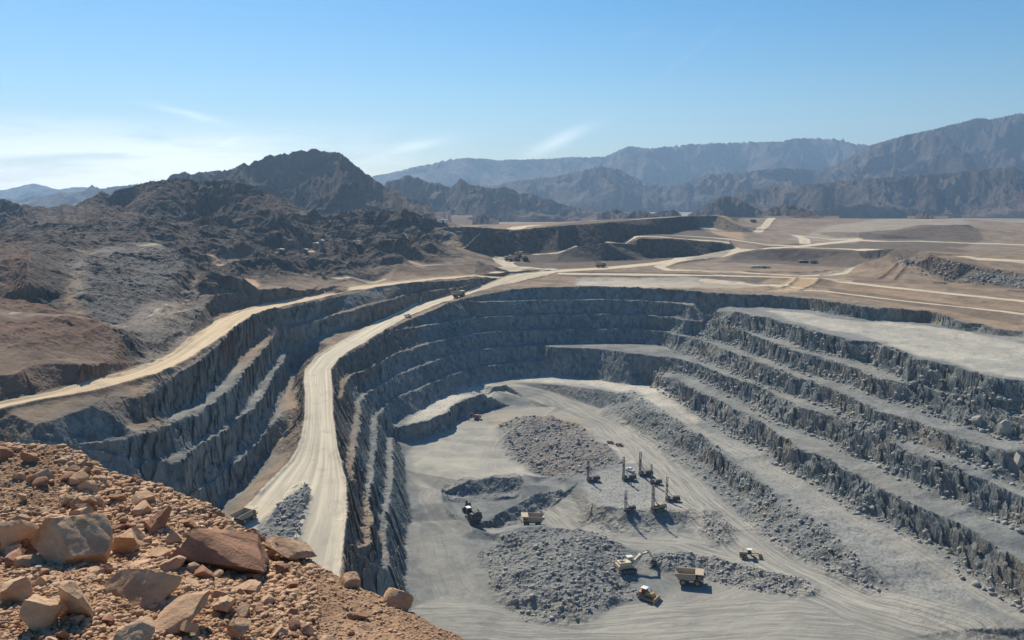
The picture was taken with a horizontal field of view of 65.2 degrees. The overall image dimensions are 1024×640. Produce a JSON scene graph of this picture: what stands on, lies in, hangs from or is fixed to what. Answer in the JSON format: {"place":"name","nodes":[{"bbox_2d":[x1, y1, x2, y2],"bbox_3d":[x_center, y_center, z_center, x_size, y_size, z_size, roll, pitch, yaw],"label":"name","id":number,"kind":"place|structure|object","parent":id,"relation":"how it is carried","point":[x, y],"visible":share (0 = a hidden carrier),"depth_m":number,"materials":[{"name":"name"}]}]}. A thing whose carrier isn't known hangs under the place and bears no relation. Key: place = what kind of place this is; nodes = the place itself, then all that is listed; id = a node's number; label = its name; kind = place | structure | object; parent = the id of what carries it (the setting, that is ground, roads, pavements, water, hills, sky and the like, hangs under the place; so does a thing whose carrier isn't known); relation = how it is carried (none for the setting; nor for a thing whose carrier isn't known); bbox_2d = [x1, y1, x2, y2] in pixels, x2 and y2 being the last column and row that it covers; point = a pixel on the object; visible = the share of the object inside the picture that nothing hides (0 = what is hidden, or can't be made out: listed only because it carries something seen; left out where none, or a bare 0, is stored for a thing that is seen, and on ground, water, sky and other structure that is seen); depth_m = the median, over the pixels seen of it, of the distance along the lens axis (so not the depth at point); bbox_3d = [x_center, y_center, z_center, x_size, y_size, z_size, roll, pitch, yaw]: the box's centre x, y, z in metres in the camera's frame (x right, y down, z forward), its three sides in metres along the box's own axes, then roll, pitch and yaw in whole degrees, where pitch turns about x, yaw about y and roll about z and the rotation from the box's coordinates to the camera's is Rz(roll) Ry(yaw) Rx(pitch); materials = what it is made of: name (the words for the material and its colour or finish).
{"place":"outdoors","nodes":[
{"label":"outdoors","id":0,"kind":"place"},
{"bbox_2d":[0,184,103,199],"bbox_3d":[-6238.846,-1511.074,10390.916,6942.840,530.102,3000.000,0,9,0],"label":"distant ridge","id":1,"kind":"structure","parent":0,"point":[22,192],"depth_m":10169.97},
{"bbox_2d":[0,183,141,207],"bbox_3d":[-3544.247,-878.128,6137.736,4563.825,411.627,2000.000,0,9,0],"label":"mountain range","id":2,"kind":"structure","parent":0,"point":[57,199],"depth_m":5796.88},
{"bbox_2d":[0,178,306,228],"bbox_3d":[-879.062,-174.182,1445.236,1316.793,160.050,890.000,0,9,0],"label":"mountain ridge","id":3,"kind":"structure","parent":0,"point":[129,207],"depth_m":1318.81,"materials":[{"name":"stone"}]},
{"bbox_2d":[0,441,464,639],"bbox_3d":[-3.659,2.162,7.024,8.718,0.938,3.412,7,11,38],"label":"gravel","id":4,"kind":"structure","parent":0,"point":[181,502],"depth_m":6.75,"materials":[{"name":"gravel"}]},
{"bbox_2d":[0,446,14,460],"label":"rock","id":5,"kind":"object","parent":4,"relation":"on","point":[6,453],"visible":0.84,"depth_m":9.18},
{"bbox_2d":[4,549,21,566],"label":"rock","id":6,"kind":"object","parent":4,"relation":"on","point":[10,557],"visible":0.81,"depth_m":6.72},
{"bbox_2d":[4,543,21,556],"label":"rock","id":7,"kind":"object","parent":4,"relation":"on","point":[9,549],"visible":0.67,"depth_m":6.95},
{"bbox_2d":[0,576,32,604],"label":"boulder","id":8,"kind":"object","parent":4,"relation":"on","point":[18,589],"visible":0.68,"depth_m":5.80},
{"bbox_2d":[12,472,25,479],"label":"rock","id":9,"kind":"object","parent":4,"relation":"on","point":[19,476],"visible":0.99,"depth_m":8.67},
{"bbox_2d":[0,520,38,552],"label":"boulder","id":10,"kind":"object","parent":4,"relation":"on","point":[14,532],"visible":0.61,"depth_m":7.02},
{"bbox_2d":[18,493,26,501],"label":"rock","id":11,"kind":"object","parent":4,"relation":"on","point":[22,497],"visible":1,"depth_m":8.18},
{"bbox_2d":[15,514,30,521],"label":"rock","id":12,"kind":"object","parent":4,"relation":"on","point":[25,517],"visible":0.8,"depth_m":7.69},
{"bbox_2d":[20,452,37,462],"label":"rock","id":13,"kind":"object","parent":4,"relation":"on","point":[28,457],"visible":0.86,"depth_m":9.03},
{"bbox_2d":[14,554,44,567],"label":"boulder","id":14,"kind":"object","parent":4,"relation":"on","point":[24,561],"visible":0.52,"depth_m":6.64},
{"bbox_2d":[25,468,54,481],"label":"rock","id":15,"kind":"object","parent":4,"relation":"on","point":[48,473],"visible":0.82,"depth_m":8.63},
{"bbox_2d":[32,577,47,586],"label":"rock","id":16,"kind":"object","parent":4,"relation":"on","point":[40,581],"visible":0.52,"depth_m":6.17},
{"bbox_2d":[32,476,48,486],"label":"rock","id":17,"kind":"object","parent":4,"relation":"on","point":[41,481],"visible":1,"depth_m":8.51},
{"bbox_2d":[19,593,65,631],"bbox_3d":[-3.189,2.010,5.426,0.214,0.335,0.263,0,9,0],"label":"boulder","id":18,"kind":"object","parent":4,"relation":"on","point":[37,612],"visible":0.91,"depth_m":5.37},
{"bbox_2d":[38,568,49,575],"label":"rock","id":19,"kind":"object","parent":4,"relation":"on","point":[44,571],"visible":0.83,"depth_m":6.44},
{"bbox_2d":[55,631,70,638],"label":"rock","id":20,"kind":"object","parent":4,"relation":"on","point":[62,634],"visible":1,"depth_m":5.28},
{"bbox_2d":[59,471,75,481],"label":"rock","id":21,"kind":"object","parent":4,"relation":"on","point":[65,476],"visible":0.74,"depth_m":8.69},
{"bbox_2d":[60,494,75,504],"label":"boulder","id":22,"kind":"object","parent":4,"relation":"on","point":[67,499],"visible":0.8,"depth_m":8.11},
{"bbox_2d":[31,513,112,564],"bbox_3d":[-3.744,1.923,6.851,0.604,0.547,0.455,-8,12,-43],"label":"boulder","id":23,"kind":"object","parent":4,"relation":"on","point":[77,539],"visible":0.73,"depth_m":6.76,"materials":[{"name":"stone"}]},
{"bbox_2d":[68,465,79,471],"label":"rock","id":24,"kind":"object","parent":4,"relation":"on","point":[74,468],"visible":0.65,"depth_m":8.89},
{"bbox_2d":[65,495,83,507],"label":"rock","id":25,"kind":"object","parent":4,"relation":"on","point":[77,499],"visible":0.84,"depth_m":8.11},
{"bbox_2d":[69,477,80,484],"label":"rock","id":26,"kind":"object","parent":4,"relation":"on","point":[73,480],"visible":1,"depth_m":8.62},
{"bbox_2d":[58,580,93,616],"bbox_3d":[-3.079,2.011,5.631,0.211,0.387,0.285,-13,13,-21],"label":"boulder","id":27,"kind":"object","parent":4,"relation":"on","point":[73,597],"visible":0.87,"depth_m":5.56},
{"bbox_2d":[68,614,83,621],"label":"rock","id":28,"kind":"object","parent":4,"relation":"on","point":[78,617],"visible":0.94,"depth_m":5.55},
{"bbox_2d":[66,468,89,485],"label":"rock","id":29,"kind":"object","parent":4,"relation":"on","point":[81,475],"visible":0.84,"depth_m":8.70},
{"bbox_2d":[70,503,89,510],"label":"rock","id":30,"kind":"object","parent":4,"relation":"on","point":[75,506],"visible":0.59,"depth_m":7.96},
{"bbox_2d":[69,507,93,515],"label":"rock","id":31,"kind":"object","parent":4,"relation":"on","point":[82,511],"visible":0.42,"depth_m":7.85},
{"bbox_2d":[79,495,96,506],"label":"boulder","id":32,"kind":"object","parent":4,"relation":"on","point":[91,500],"visible":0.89,"depth_m":8.19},
{"bbox_2d":[77,480,99,492],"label":"rock","id":33,"kind":"object","parent":4,"relation":"on","point":[91,485],"visible":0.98,"depth_m":8.61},
{"bbox_2d":[87,566,103,574],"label":"rock","id":34,"kind":"object","parent":4,"relation":"on","point":[96,570],"visible":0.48,"depth_m":6.58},
{"bbox_2d":[94,494,106,507],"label":"rock","id":35,"kind":"object","parent":4,"relation":"on","point":[101,502],"visible":0.56,"depth_m":8.34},
{"bbox_2d":[99,563,113,574],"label":"boulder","id":36,"kind":"object","parent":4,"relation":"on","point":[104,566],"visible":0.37,"depth_m":6.64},
{"bbox_2d":[101,615,113,621],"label":"rock","id":37,"kind":"object","parent":4,"relation":"on","point":[107,618],"visible":1,"depth_m":5.69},
{"bbox_2d":[108,494,126,501],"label":"rock","id":38,"kind":"object","parent":4,"relation":"on","point":[119,497],"visible":0.94,"depth_m":8.59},
{"bbox_2d":[112,524,124,530],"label":"rock","id":39,"kind":"object","parent":4,"relation":"on","point":[121,526],"visible":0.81,"depth_m":7.84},
{"bbox_2d":[111,528,139,554],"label":"boulder","id":40,"kind":"object","parent":4,"relation":"on","point":[126,542],"visible":0.86,"depth_m":7.24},
{"bbox_2d":[112,616,154,639],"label":"boulder","id":41,"kind":"object","parent":4,"relation":"on","point":[143,628],"visible":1,"depth_m":5.27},
{"bbox_2d":[132,526,145,540],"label":"rock","id":42,"kind":"object","parent":4,"relation":"on","point":[139,534],"visible":0.41,"depth_m":7.64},
{"bbox_2d":[131,558,151,565],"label":"rock","id":43,"kind":"object","parent":4,"relation":"on","point":[145,561],"visible":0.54,"depth_m":6.95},
{"bbox_2d":[132,500,151,516],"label":"rock","id":44,"kind":"object","parent":4,"relation":"on","point":[142,508],"visible":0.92,"depth_m":8.31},
{"bbox_2d":[102,569,182,607],"bbox_3d":[-2.902,2.066,6.218,0.509,0.305,0.429,5,10,28],"label":"boulder","id":45,"kind":"object","parent":4,"relation":"on","point":[142,588],"visible":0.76,"depth_m":6.14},
{"bbox_2d":[131,488,155,505],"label":"rock","id":46,"kind":"object","parent":4,"relation":"on","point":[147,495],"visible":0.72,"depth_m":8.59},
{"bbox_2d":[143,505,171,534],"bbox_3d":[-3.486,2.012,7.912,0.279,0.267,0.265,-1,24,-46],"label":"boulder","id":47,"kind":"object","parent":4,"relation":"on","point":[155,522],"visible":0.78,"depth_m":7.89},
{"bbox_2d":[149,546,170,558],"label":"rock","id":48,"kind":"object","parent":4,"relation":"on","point":[159,551],"visible":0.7,"depth_m":7.19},
{"bbox_2d":[158,555,185,570],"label":"rock","id":49,"kind":"object","parent":4,"relation":"on","point":[175,563],"visible":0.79,"depth_m":6.90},
{"bbox_2d":[165,532,181,544],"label":"rock","id":50,"kind":"object","parent":4,"relation":"on","point":[172,538],"visible":0.91,"depth_m":7.66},
{"bbox_2d":[154,590,210,634],"bbox_3d":[-2.389,2.151,5.790,0.481,0.173,0.316,-26,19,-23],"label":"boulder","id":51,"kind":"object","parent":4,"relation":"on","point":[175,614],"visible":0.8,"depth_m":5.76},
{"bbox_2d":[181,516,196,528],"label":"rock","id":52,"kind":"object","parent":4,"relation":"on","point":[188,522],"visible":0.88,"depth_m":8.11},
{"bbox_2d":[180,620,198,633],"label":"rock","id":53,"kind":"object","parent":4,"relation":"on","point":[187,627],"visible":0.89,"depth_m":5.62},
{"bbox_2d":[186,579,198,586],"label":"rock","id":54,"kind":"object","parent":4,"relation":"on","point":[192,582],"visible":0.77,"depth_m":6.65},
{"bbox_2d":[186,562,199,573],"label":"rock","id":55,"kind":"object","parent":4,"relation":"on","point":[192,567],"visible":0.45,"depth_m":6.97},
{"bbox_2d":[194,564,214,578],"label":"rock","id":56,"kind":"object","parent":4,"relation":"on","point":[202,571],"visible":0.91,"depth_m":6.88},
{"bbox_2d":[167,528,268,573],"bbox_3d":[-2.645,2.139,7.314,0.867,0.371,0.591,16,15,-8],"label":"boulder","id":57,"kind":"object","parent":4,"relation":"on","point":[238,551],"visible":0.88,"depth_m":7.14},
{"bbox_2d":[213,569,223,577],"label":"rock","id":58,"kind":"object","parent":4,"relation":"on","point":[218,573],"visible":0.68,"depth_m":6.97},
{"bbox_2d":[211,589,227,597],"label":"rock","id":59,"kind":"object","parent":4,"relation":"on","point":[215,593],"visible":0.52,"depth_m":6.43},
{"bbox_2d":[211,595,233,611],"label":"boulder","id":60,"kind":"object","parent":4,"relation":"on","point":[225,603],"visible":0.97,"depth_m":6.12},
{"bbox_2d":[227,617,250,638],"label":"rock","id":61,"kind":"object","parent":4,"relation":"on","point":[237,627],"visible":1,"depth_m":5.72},
{"bbox_2d":[236,603,249,616],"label":"rock","id":62,"kind":"object","parent":4,"relation":"on","point":[242,609],"visible":0.98,"depth_m":6.12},
{"bbox_2d":[232,579,261,592],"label":"boulder","id":63,"kind":"object","parent":4,"relation":"on","point":[253,585],"visible":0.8,"depth_m":6.68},
{"bbox_2d":[250,530,264,541],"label":"boulder","id":64,"kind":"object","parent":4,"relation":"on","point":[262,537],"visible":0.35,"depth_m":8.12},
{"bbox_2d":[260,593,274,604],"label":"rock","id":65,"kind":"object","parent":4,"relation":"on","point":[268,598],"visible":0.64,"depth_m":6.39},
{"bbox_2d":[272,625,287,636],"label":"rock","id":66,"kind":"object","parent":4,"relation":"on","point":[280,629],"visible":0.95,"depth_m":5.75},
{"bbox_2d":[275,563,290,573],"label":"rock","id":67,"kind":"object","parent":4,"relation":"on","point":[280,568],"visible":1,"depth_m":7.39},
{"bbox_2d":[264,535,316,559],"bbox_3d":[-2.176,2.269,7.880,0.515,0.179,0.336,17,5,-14],"label":"boulder","id":68,"kind":"object","parent":4,"relation":"on","point":[289,548],"visible":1,"depth_m":7.84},
{"bbox_2d":[286,588,299,596],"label":"rock","id":69,"kind":"object","parent":4,"relation":"on","point":[294,590],"visible":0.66,"depth_m":6.70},
{"bbox_2d":[288,616,300,629],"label":"rock","id":70,"kind":"object","parent":4,"relation":"on","point":[294,622],"visible":1,"depth_m":5.95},
{"bbox_2d":[300,624,313,636],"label":"rock","id":71,"kind":"object","parent":4,"relation":"on","point":[307,630],"visible":0.99,"depth_m":5.84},
{"bbox_2d":[340,571,360,588],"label":"boulder","id":72,"kind":"object","parent":4,"relation":"on","point":[351,579],"visible":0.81,"depth_m":7.34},
{"bbox_2d":[347,612,369,619],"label":"boulder","id":73,"kind":"object","parent":4,"relation":"on","point":[358,615],"visible":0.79,"depth_m":6.41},
{"bbox_2d":[383,588,413,610],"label":"boulder","id":74,"kind":"object","parent":4,"relation":"on","point":[397,598],"visible":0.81,"depth_m":7.08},
{"bbox_2d":[0,216,475,361],"bbox_3d":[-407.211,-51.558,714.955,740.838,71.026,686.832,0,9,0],"label":"hillside","id":75,"kind":"structure","parent":0,"point":[44,268],"depth_m":658.12,"materials":[{"name":"stone"}]},
{"bbox_2d":[31,207,481,256],"bbox_3d":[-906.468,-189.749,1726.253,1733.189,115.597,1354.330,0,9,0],"label":"hillside","id":76,"kind":"structure","parent":0,"point":[338,229],"depth_m":1178.87,"materials":[{"name":"stone"}]},
{"bbox_2d":[161,148,472,224],"bbox_3d":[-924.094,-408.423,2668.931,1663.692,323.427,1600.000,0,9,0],"label":"mountain peak","id":77,"kind":"structure","parent":0,"point":[329,183],"depth_m":2374.87,"materials":[{"name":"stone"}]},
{"bbox_2d":[468,214,498,224],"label":"hill","id":78,"kind":"structure","parent":0,"point":[480,219],"depth_m":2639.30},
{"bbox_2d":[384,175,599,221],"bbox_3d":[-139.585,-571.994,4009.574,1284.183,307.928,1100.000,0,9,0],"label":"mountain ridge","id":79,"kind":"structure","parent":0,"point":[463,197],"depth_m":3853.75,"materials":[{"name":"stone"}]},
{"bbox_2d":[0,233,1023,442],"bbox_3d":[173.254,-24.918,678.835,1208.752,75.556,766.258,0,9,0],"label":"ground","id":80,"kind":"structure","parent":0,"point":[20,377],"depth_m":781.86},
{"bbox_2d":[265,256,1023,622],"bbox_3d":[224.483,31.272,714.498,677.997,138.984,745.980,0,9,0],"label":"broken rock","id":81,"kind":"object","parent":80,"relation":"on","point":[765,506],"visible":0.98,"depth_m":488.33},
{"bbox_2d":[996,419,1011,434],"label":"boulder","id":82,"kind":"object","parent":81,"relation":"on","point":[1003,426],"visible":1,"depth_m":479.02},
{"bbox_2d":[0,243,1023,576],"bbox_3d":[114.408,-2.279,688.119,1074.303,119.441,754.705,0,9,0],"label":"haul road","id":83,"kind":"structure","parent":0,"point":[316,465],"depth_m":468.11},
{"bbox_2d":[230,505,257,524],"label":"haul truck","id":84,"kind":"object","parent":83,"relation":"on","point":[242,515],"visible":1,"depth_m":377.17,"materials":[{"name":"yellow paint"}]},
{"bbox_2d":[451,290,464,297],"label":"haul truck","id":85,"kind":"object","parent":83,"relation":"on","point":[461,293],"visible":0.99,"depth_m":867.48,"materials":[{"name":"yellow paint"}]},
{"bbox_2d":[0,0,1023,189],"label":"sky","id":86,"kind":"structure","parent":0,"point":[101,94],"materials":[{"name":"blue"}]},
{"bbox_2d":[16,273,1023,629],"bbox_3d":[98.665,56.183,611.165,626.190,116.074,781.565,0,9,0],"label":"pit wall","id":87,"kind":"structure","parent":0,"point":[214,437],"depth_m":565.56,"materials":[{"name":"stone"}]},
{"bbox_2d":[971,415,982,423],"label":"boulder","id":88,"kind":"object","parent":87,"relation":"on","point":[976,419],"visible":1,"depth_m":494.63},
{"bbox_2d":[1013,452,1023,467],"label":"boulder","id":89,"kind":"object","parent":87,"relation":"on","point":[1018,460],"visible":1,"depth_m":447.42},
{"bbox_2d":[597,209,623,219],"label":"hill","id":90,"kind":"structure","parent":0,"point":[610,214],"depth_m":3242.70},
{"bbox_2d":[372,137,867,186],"bbox_3d":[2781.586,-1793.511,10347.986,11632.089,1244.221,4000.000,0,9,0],"label":"mountain range","id":91,"kind":"structure","parent":0,"point":[668,166],"depth_m":9887.86,"materials":[{"name":"stone"}]},
{"bbox_2d":[622,210,655,218],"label":"hill","id":92,"kind":"structure","parent":0,"point":[636,214],"depth_m":3111.58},
{"bbox_2d":[654,210,680,216],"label":"hill","id":93,"kind":"structure","parent":0,"point":[671,213],"depth_m":3270.76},
{"bbox_2d":[485,166,878,211],"bbox_3d":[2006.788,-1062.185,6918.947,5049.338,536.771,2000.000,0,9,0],"label":"mountain range","id":94,"kind":"structure","parent":0,"point":[601,188],"depth_m":6426.86,"materials":[{"name":"stone"}]},
{"bbox_2d":[357,216,1023,268],"bbox_3d":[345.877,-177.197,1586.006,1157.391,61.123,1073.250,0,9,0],"label":"road","id":95,"kind":"structure","parent":0,"point":[664,264],"depth_m":1256.82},
{"bbox_2d":[392,372,1023,639],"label":"pit floor","id":96,"kind":"structure","parent":0,"point":[448,448],"depth_m":466.04,"materials":[{"name":"gravel"}]},
{"bbox_2d":[462,499,482,522],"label":"mining excavator","id":97,"kind":"object","parent":96,"relation":"on","point":[473,514],"visible":1,"depth_m":501.82,"materials":[{"name":"metal"}]},
{"bbox_2d":[521,512,544,524],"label":"haul truck","id":98,"kind":"object","parent":96,"relation":"on","point":[527,518],"visible":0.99,"depth_m":499.50,"materials":[{"name":"yellow paint"}]},
{"bbox_2d":[586,459,600,481],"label":"drill rig","id":99,"kind":"object","parent":96,"relation":"on","point":[595,478],"visible":1,"depth_m":552.16,"materials":[{"name":"metal"}]},
{"bbox_2d":[621,456,636,480],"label":"drill rig","id":100,"kind":"object","parent":96,"relation":"on","point":[631,477],"visible":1,"depth_m":555.33,"materials":[{"name":"grey metal"}]},
{"bbox_2d":[623,490,635,513],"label":"drill rig","id":101,"kind":"object","parent":96,"relation":"on","point":[630,508],"visible":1,"depth_m":494.02,"materials":[{"name":"grey metal"}]},
{"bbox_2d":[615,549,656,573],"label":"mining excavator","id":102,"kind":"object","parent":96,"relation":"on","point":[627,566],"visible":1,"depth_m":433.55,"materials":[{"name":"metal"}]},
{"bbox_2d":[638,452,653,476],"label":"drill rig","id":103,"kind":"object","parent":96,"relation":"on","point":[644,474],"visible":0.94,"depth_m":564.59,"materials":[{"name":"grey metal"}]},
{"bbox_2d":[636,585,660,604],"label":"bulldozer","id":104,"kind":"object","parent":96,"relation":"on","point":[644,593],"visible":1,"depth_m":406.72,"materials":[{"name":"metal"}]},
{"bbox_2d":[650,464,662,484],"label":"drill rig","id":105,"kind":"object","parent":96,"relation":"on","point":[657,481],"visible":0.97,"depth_m":550.42,"materials":[{"name":"grey metal"}]},
{"bbox_2d":[650,484,666,512],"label":"drill rig","id":106,"kind":"object","parent":96,"relation":"on","point":[662,506],"visible":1,"depth_m":496.69,"materials":[{"name":"metal"}]},
{"bbox_2d":[665,477,680,501],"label":"drill rig","id":107,"kind":"object","parent":96,"relation":"on","point":[675,498],"visible":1,"depth_m":517.64,"materials":[{"name":"grey metal"}]},
{"bbox_2d":[675,567,703,586],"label":"haul truck","id":108,"kind":"object","parent":96,"relation":"on","point":[694,575],"visible":1,"depth_m":418.90,"materials":[{"name":"metal"}]},
{"bbox_2d":[739,548,762,558],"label":"motor grader","id":109,"kind":"object","parent":96,"relation":"on","point":[742,554],"visible":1,"depth_m":443.11,"materials":[{"name":"yellow paint"}]},
{"bbox_2d":[688,195,762,217],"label":"hill","id":110,"kind":"structure","parent":0,"point":[731,207],"depth_m":3387.81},
{"bbox_2d":[452,215,1023,269],"bbox_3d":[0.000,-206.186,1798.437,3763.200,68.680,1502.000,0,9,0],"label":"ground","id":111,"kind":"structure","parent":0,"point":[590,239],"depth_m":1232.28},
{"bbox_2d":[499,212,1023,223],"bbox_3d":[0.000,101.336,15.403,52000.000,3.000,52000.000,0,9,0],"label":"distant plain","id":112,"kind":"structure","parent":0,"point":[1018,220],"depth_m":3988.52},
{"bbox_2d":[760,204,813,217],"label":"hill","id":113,"kind":"structure","parent":0,"point":[786,210],"depth_m":3137.63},
{"bbox_2d":[764,212,839,218],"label":"hill","id":114,"kind":"structure","parent":0,"point":[808,215],"depth_m":2438.95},
{"bbox_2d":[713,166,1023,218],"bbox_3d":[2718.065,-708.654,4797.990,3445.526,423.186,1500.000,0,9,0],"label":"foothill","id":115,"kind":"structure","parent":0,"point":[993,193],"depth_m":4576.01,"materials":[{"name":"stone"}]},
{"bbox_2d":[782,113,1023,186],"bbox_3d":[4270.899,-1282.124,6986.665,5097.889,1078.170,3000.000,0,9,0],"label":"mountain range","id":116,"kind":"structure","parent":0,"point":[976,144],"depth_m":6713.00,"materials":[{"name":"stone"}]},
{"bbox_2d":[907,212,948,218],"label":"hill","id":117,"kind":"structure","parent":0,"point":[922,215],"depth_m":2385.73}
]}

